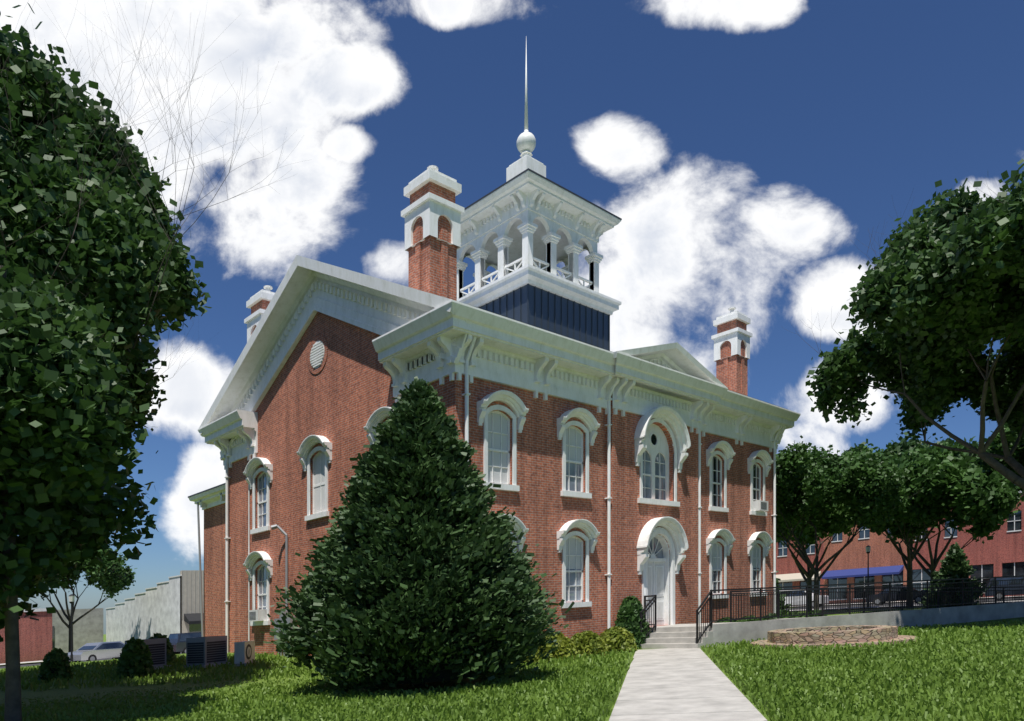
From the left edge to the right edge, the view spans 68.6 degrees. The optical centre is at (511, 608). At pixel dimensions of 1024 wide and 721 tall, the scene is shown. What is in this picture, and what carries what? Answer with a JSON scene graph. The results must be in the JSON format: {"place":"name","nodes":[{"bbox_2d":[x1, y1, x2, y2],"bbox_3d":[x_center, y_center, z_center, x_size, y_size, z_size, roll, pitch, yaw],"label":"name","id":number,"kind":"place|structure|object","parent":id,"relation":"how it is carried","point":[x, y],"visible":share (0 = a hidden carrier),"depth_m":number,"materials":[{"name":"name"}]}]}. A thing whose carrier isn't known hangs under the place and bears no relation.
{"place":"outdoors","nodes":[
{"label":"outdoors","id":0,"kind":"place"},
{"bbox_2d":[0,245,149,513],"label":"tree","id":1,"kind":"object","parent":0,"point":[33,341],"depth_m":11.07,"materials":[{"name":"green plant"}]},
{"bbox_2d":[0,1,296,453],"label":"tree","id":2,"kind":"object","parent":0,"point":[121,239],"depth_m":15.21,"materials":[{"name":"plant"}]},
{"bbox_2d":[180,570,203,632],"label":"building","id":3,"kind":"structure","parent":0,"point":[190,586],"depth_m":71.53,"materials":[{"name":"grey concrete"}]},
{"bbox_2d":[259,434,758,608],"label":"window panes","id":4,"kind":"structure","parent":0,"point":[659,554],"depth_m":27.11,"materials":[{"name":"glass"}]},
{"bbox_2d":[0,597,1023,720],"bbox_3d":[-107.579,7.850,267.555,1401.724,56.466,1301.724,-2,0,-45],"label":"lawn ground","id":5,"kind":"structure","parent":0,"point":[72,690],"depth_m":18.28,"materials":[{"name":"green plant"}]},
{"bbox_2d":[0,265,83,720],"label":"low tree boughs","id":6,"kind":"object","parent":5,"relation":"on","point":[13,708],"visible":0.35,"depth_m":11.93,"materials":[{"name":"plant"}]},
{"bbox_2d":[38,647,74,682],"bbox_3d":[-12.960,1.605,21.341,0.909,1.062,0.934,-2,0,45],"label":"shrub","id":7,"kind":"object","parent":5,"relation":"on","point":[56,658],"depth_m":21.14,"materials":[{"name":"green plant"}]},
{"bbox_2d":[52,608,102,652],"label":"building","id":8,"kind":"structure","parent":5,"relation":"on","point":[88,628],"depth_m":85.56,"materials":[{"name":"concrete"}]},
{"bbox_2d":[0,265,157,641],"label":"tree foliage","id":9,"kind":"object","parent":5,"relation":"on","point":[52,528],"visible":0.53,"depth_m":12.35,"materials":[{"name":"green plant"}]},
{"bbox_2d":[35,543,136,651],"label":"street tree","id":10,"kind":"object","parent":5,"relation":"on","point":[101,576],"depth_m":71.68,"materials":[{"name":"green plant"}]},
{"bbox_2d":[116,637,154,678],"bbox_3d":[-10.699,1.391,21.333,1.028,1.270,1.032,-2,0,-45],"label":"shrub","id":11,"kind":"object","parent":5,"relation":"on","point":[135,649],"depth_m":21.08,"materials":[{"name":"green plant"}]},
{"bbox_2d":[148,633,175,662],"bbox_3d":[-11.622,1.336,24.677,1.107,1.158,1.125,-2,0,-45],"label":"shrub","id":12,"kind":"object","parent":5,"relation":"on","point":[170,654],"visible":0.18,"depth_m":24.60,"materials":[{"name":"green plant"}]},
{"bbox_2d":[125,502,294,666],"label":"grey metal units","id":13,"kind":"object","parent":5,"relation":"on","point":[205,640],"visible":0.46,"depth_m":23.51,"materials":[{"name":"grey metal"}]},
{"bbox_2d":[259,376,574,693],"bbox_3d":[-2.027,-1.599,16.212,6.866,7.092,6.524,-2,0,-45],"label":"cedar","id":14,"kind":"object","parent":5,"relation":"on","point":[338,633],"depth_m":14.75,"materials":[{"name":"green plant"}]},
{"bbox_2d":[154,617,804,720],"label":"concrete path pads","id":15,"kind":"object","parent":5,"relation":"on","point":[674,672],"visible":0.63,"depth_m":13.36,"materials":[{"name":"grey concrete"}]},
{"bbox_2d":[142,502,764,664],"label":"dark grilles","id":16,"kind":"object","parent":15,"relation":"on","point":[194,653],"visible":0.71,"depth_m":23.13,"materials":[{"name":"grey metal"}]},
{"bbox_2d":[204,181,772,655],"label":"courthouse brick walls","id":17,"kind":"structure","parent":5,"relation":"on","point":[340,393],"depth_m":25.25,"materials":[{"name":"red brick"}]},
{"bbox_2d":[188,168,791,497],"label":"roof","id":18,"kind":"structure","parent":17,"relation":"on","point":[536,173],"depth_m":29.62,"materials":[{"name":"grey metal"}]},
{"bbox_2d":[189,150,800,652],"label":"building trim","id":19,"kind":"structure","parent":17,"relation":"attached to","point":[675,390],"depth_m":26.23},
{"bbox_2d":[517,45,535,152],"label":"spire","id":20,"kind":"structure","parent":19,"relation":"on","point":[526,139],"depth_m":31.94,"materials":[{"name":"white paint"}]},
{"bbox_2d":[234,165,767,663],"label":"white courthouse panels","id":21,"kind":"object","parent":17,"relation":"attached to","point":[514,247],"visible":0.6,"depth_m":27.63,"materials":[{"name":"white paint"}]},
{"bbox_2d":[479,283,609,350],"bbox_3d":[0.608,-10.975,32.089,5.148,3.207,5.148,-2,0,-45],"label":"cupola base","id":22,"kind":"object","parent":17,"relation":"on","point":[528,303],"visible":0.22,"depth_m":29.79,"materials":[{"name":"blue"}]},
{"bbox_2d":[0,493,1023,663],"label":"brick building","id":23,"kind":"structure","parent":5,"relation":"on","point":[997,551],"depth_m":66.99,"materials":[{"name":"red brick"}]},
{"bbox_2d":[24,491,1021,611],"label":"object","id":24,"kind":"structure","parent":5,"relation":"on","point":[71,598],"depth_m":73.17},
{"bbox_2d":[184,613,203,623],"bbox_3d":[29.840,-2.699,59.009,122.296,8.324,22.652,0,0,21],"label":"black awning","id":25,"kind":"object","parent":24,"relation":"attached to","point":[192,618],"visible":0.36,"depth_m":71.03,"materials":[{"name":"black"}]},
{"bbox_2d":[512,652,539,666],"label":"bush","id":26,"kind":"object","parent":5,"relation":"on","point":[536,658],"visible":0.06,"depth_m":20.19,"materials":[{"name":"green plant"}]},
{"bbox_2d":[52,511,1023,649],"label":"town","id":27,"kind":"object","parent":5,"relation":"on","point":[149,613],"depth_m":75.43},
{"bbox_2d":[69,545,1023,662],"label":"black iron railings","id":28,"kind":"object","parent":5,"relation":"on","point":[887,599],"visible":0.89,"depth_m":27.43,"materials":[{"name":"black metal"}]},
{"bbox_2d":[537,632,577,661],"bbox_3d":[1.162,1.101,21.486,1.593,1.001,1.364,-2,0,-45],"label":"bush","id":29,"kind":"object","parent":5,"relation":"on","point":[566,646],"depth_m":21.07,"materials":[{"name":"green plant"}]},
{"bbox_2d":[570,630,607,656],"bbox_3d":[2.211,1.068,22.430,1.493,0.934,1.291,-2,0,-45],"label":"bush","id":30,"kind":"object","parent":5,"relation":"on","point":[588,642],"visible":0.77,"depth_m":22.04,"materials":[{"name":"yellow plant"}]},
{"bbox_2d":[600,626,637,653],"bbox_3d":[3.211,0.999,23.466,1.599,0.968,1.291,-2,0,-45],"label":"bush","id":31,"kind":"object","parent":5,"relation":"on","point":[614,638],"depth_m":23.06,"materials":[{"name":"green plant"}]},
{"bbox_2d":[614,596,648,648],"bbox_3d":[3.927,0.491,24.869,1.570,1.956,1.108,-2,0,-45],"label":"shrub","id":32,"kind":"object","parent":5,"relation":"on","point":[628,613],"visible":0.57,"depth_m":24.55,"materials":[{"name":"green plant"}]},
{"bbox_2d":[715,617,737,622],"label":"shrub","id":33,"kind":"object","parent":5,"relation":"on","point":[724,618],"visible":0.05,"depth_m":28.04,"materials":[{"name":"green plant"}]},
{"bbox_2d":[737,615,759,621],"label":"shrub","id":34,"kind":"object","parent":5,"relation":"on","point":[747,620],"visible":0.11,"depth_m":28.83,"materials":[{"name":"green plant"}]},
{"bbox_2d":[762,613,783,620],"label":"shrub","id":35,"kind":"object","parent":5,"relation":"on","point":[763,619],"visible":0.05,"depth_m":29.94,"materials":[{"name":"green plant"}]},
{"bbox_2d":[776,571,790,615],"bbox_3d":[13.135,-1.296,39.407,3.285,4.803,3.567,-2,0,-45],"label":"cedar","id":36,"kind":"object","parent":5,"relation":"on","point":[777,583],"visible":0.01,"depth_m":38.83,"materials":[{"name":"green plant"}]},
{"bbox_2d":[783,610,804,617],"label":"shrub","id":37,"kind":"object","parent":5,"relation":"on","point":[791,613],"visible":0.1,"depth_m":30.99,"materials":[{"name":"green plant"}]},
{"bbox_2d":[804,609,826,616],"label":"shrub","id":38,"kind":"object","parent":5,"relation":"on","point":[818,610],"visible":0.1,"depth_m":32.11,"materials":[{"name":"green plant"}]},
{"bbox_2d":[776,504,859,611],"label":"tree","id":39,"kind":"object","parent":5,"relation":"on","point":[834,522],"depth_m":48.05,"materials":[{"name":"green plant"}]},
{"bbox_2d":[750,625,918,648],"bbox_3d":[9.436,0.824,22.260,4.542,0.663,4.589,-2,0,-45],"label":"stone planter","id":40,"kind":"object","parent":5,"relation":"on","point":[830,635],"visible":0.9,"depth_m":20.96,"materials":[{"name":"beige stone"}]},
{"bbox_2d":[776,435,918,609],"bbox_3d":[16.464,-4.037,39.630,8.869,10.026,9.502,-2,0,-45],"label":"tree","id":41,"kind":"object","parent":5,"relation":"on","point":[805,479],"depth_m":37.98,"materials":[{"name":"green plant"}]},
{"bbox_2d":[824,525,906,605],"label":"town buildings","id":42,"kind":"structure","parent":5,"relation":"on","point":[853,554],"depth_m":75.32,"materials":[{"name":"red brick"}]},
{"bbox_2d":[776,571,820,581],"bbox_3d":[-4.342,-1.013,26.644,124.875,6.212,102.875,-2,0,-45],"label":"tan awning","id":43,"kind":"structure","parent":42,"relation":"attached to","point":[790,577],"depth_m":79.67,"materials":[{"name":"beige fabric"}]},
{"bbox_2d":[822,565,903,578],"bbox_3d":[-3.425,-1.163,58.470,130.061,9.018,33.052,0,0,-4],"label":"blue awning","id":44,"kind":"object","parent":42,"relation":"attached to","point":[875,571],"visible":0.86,"depth_m":74.47,"materials":[{"name":"blue fabric"}]},
{"bbox_2d":[712,602,1023,645],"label":"ramp retaining wall","id":45,"kind":"structure","parent":5,"relation":"on","point":[726,633],"depth_m":27.14,"materials":[{"name":"concrete"}]},
{"bbox_2d":[785,159,1023,489],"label":"maple tree","id":46,"kind":"object","parent":5,"relation":"on","point":[931,310],"depth_m":26.14,"materials":[{"name":"green plant"}]},
{"bbox_2d":[836,432,984,608],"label":"street tree","id":47,"kind":"object","parent":5,"relation":"on","point":[896,448],"depth_m":50.41,"materials":[{"name":"green plant"}]},
{"bbox_2d":[865,440,1023,590],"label":"street tree","id":48,"kind":"object","parent":5,"relation":"on","point":[945,482],"depth_m":40.02,"materials":[{"name":"green plant"}]},
{"bbox_2d":[918,542,991,608],"bbox_3d":[22.846,-1.463,38.857,3.662,4.119,3.355,-2,0,-45],"label":"evergreen shrub","id":49,"kind":"object","parent":5,"relation":"on","point":[954,564],"depth_m":38.32,"materials":[{"name":"green plant"}]},
{"bbox_2d":[972,423,1023,495],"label":"tree","id":50,"kind":"object","parent":5,"relation":"on","point":[995,447],"depth_m":43.52,"materials":[{"name":"plant"}]},
{"bbox_2d":[0,598,1023,668],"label":"street asphalt","id":51,"kind":"structure","parent":0,"point":[25,665],"depth_m":61.57,"materials":[{"name":"grey asphalt"}]},
{"bbox_2d":[68,641,124,660],"bbox_3d":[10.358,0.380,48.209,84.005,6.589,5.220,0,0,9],"label":"silver car","id":52,"kind":"object","parent":51,"relation":"on","point":[79,655],"visible":0.53,"depth_m":53.26,"materials":[{"name":"grey metal"}]},
{"bbox_2d":[73,592,999,661],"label":"car tire","id":53,"kind":"object","parent":51,"relation":"on","point":[93,655],"visible":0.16,"depth_m":57.64,"materials":[{"name":"black rubber"}]},
{"bbox_2d":[78,577,1023,649],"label":"car glass","id":54,"kind":"object","parent":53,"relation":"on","point":[183,637],"visible":0.33,"depth_m":54.80,"materials":[{"name":"black glass"}]},
{"bbox_2d":[169,577,1023,651],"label":"car","id":55,"kind":"object","parent":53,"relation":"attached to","point":[179,645],"depth_m":57.62,"materials":[{"name":"metal"}]},
{"bbox_2d":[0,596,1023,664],"bbox_3d":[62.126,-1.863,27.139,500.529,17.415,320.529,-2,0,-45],"label":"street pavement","id":56,"kind":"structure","parent":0,"point":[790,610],"depth_m":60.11,"materials":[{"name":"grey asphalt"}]},
{"bbox_2d":[0,0,1023,633],"label":"sky","id":57,"kind":"structure","parent":0,"point":[744,151],"materials":[{"name":"blue"}]},
{"bbox_2d":[90,594,999,660],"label":"cars","id":58,"kind":"object","parent":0,"point":[877,601],"visible":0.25,"depth_m":57.63,"materials":[{"name":"red"}]},
{"bbox_2d":[488,413,758,568],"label":"window blinds","id":59,"kind":"object","parent":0,"point":[496,445],"visible":0.33,"depth_m":21.61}
]}

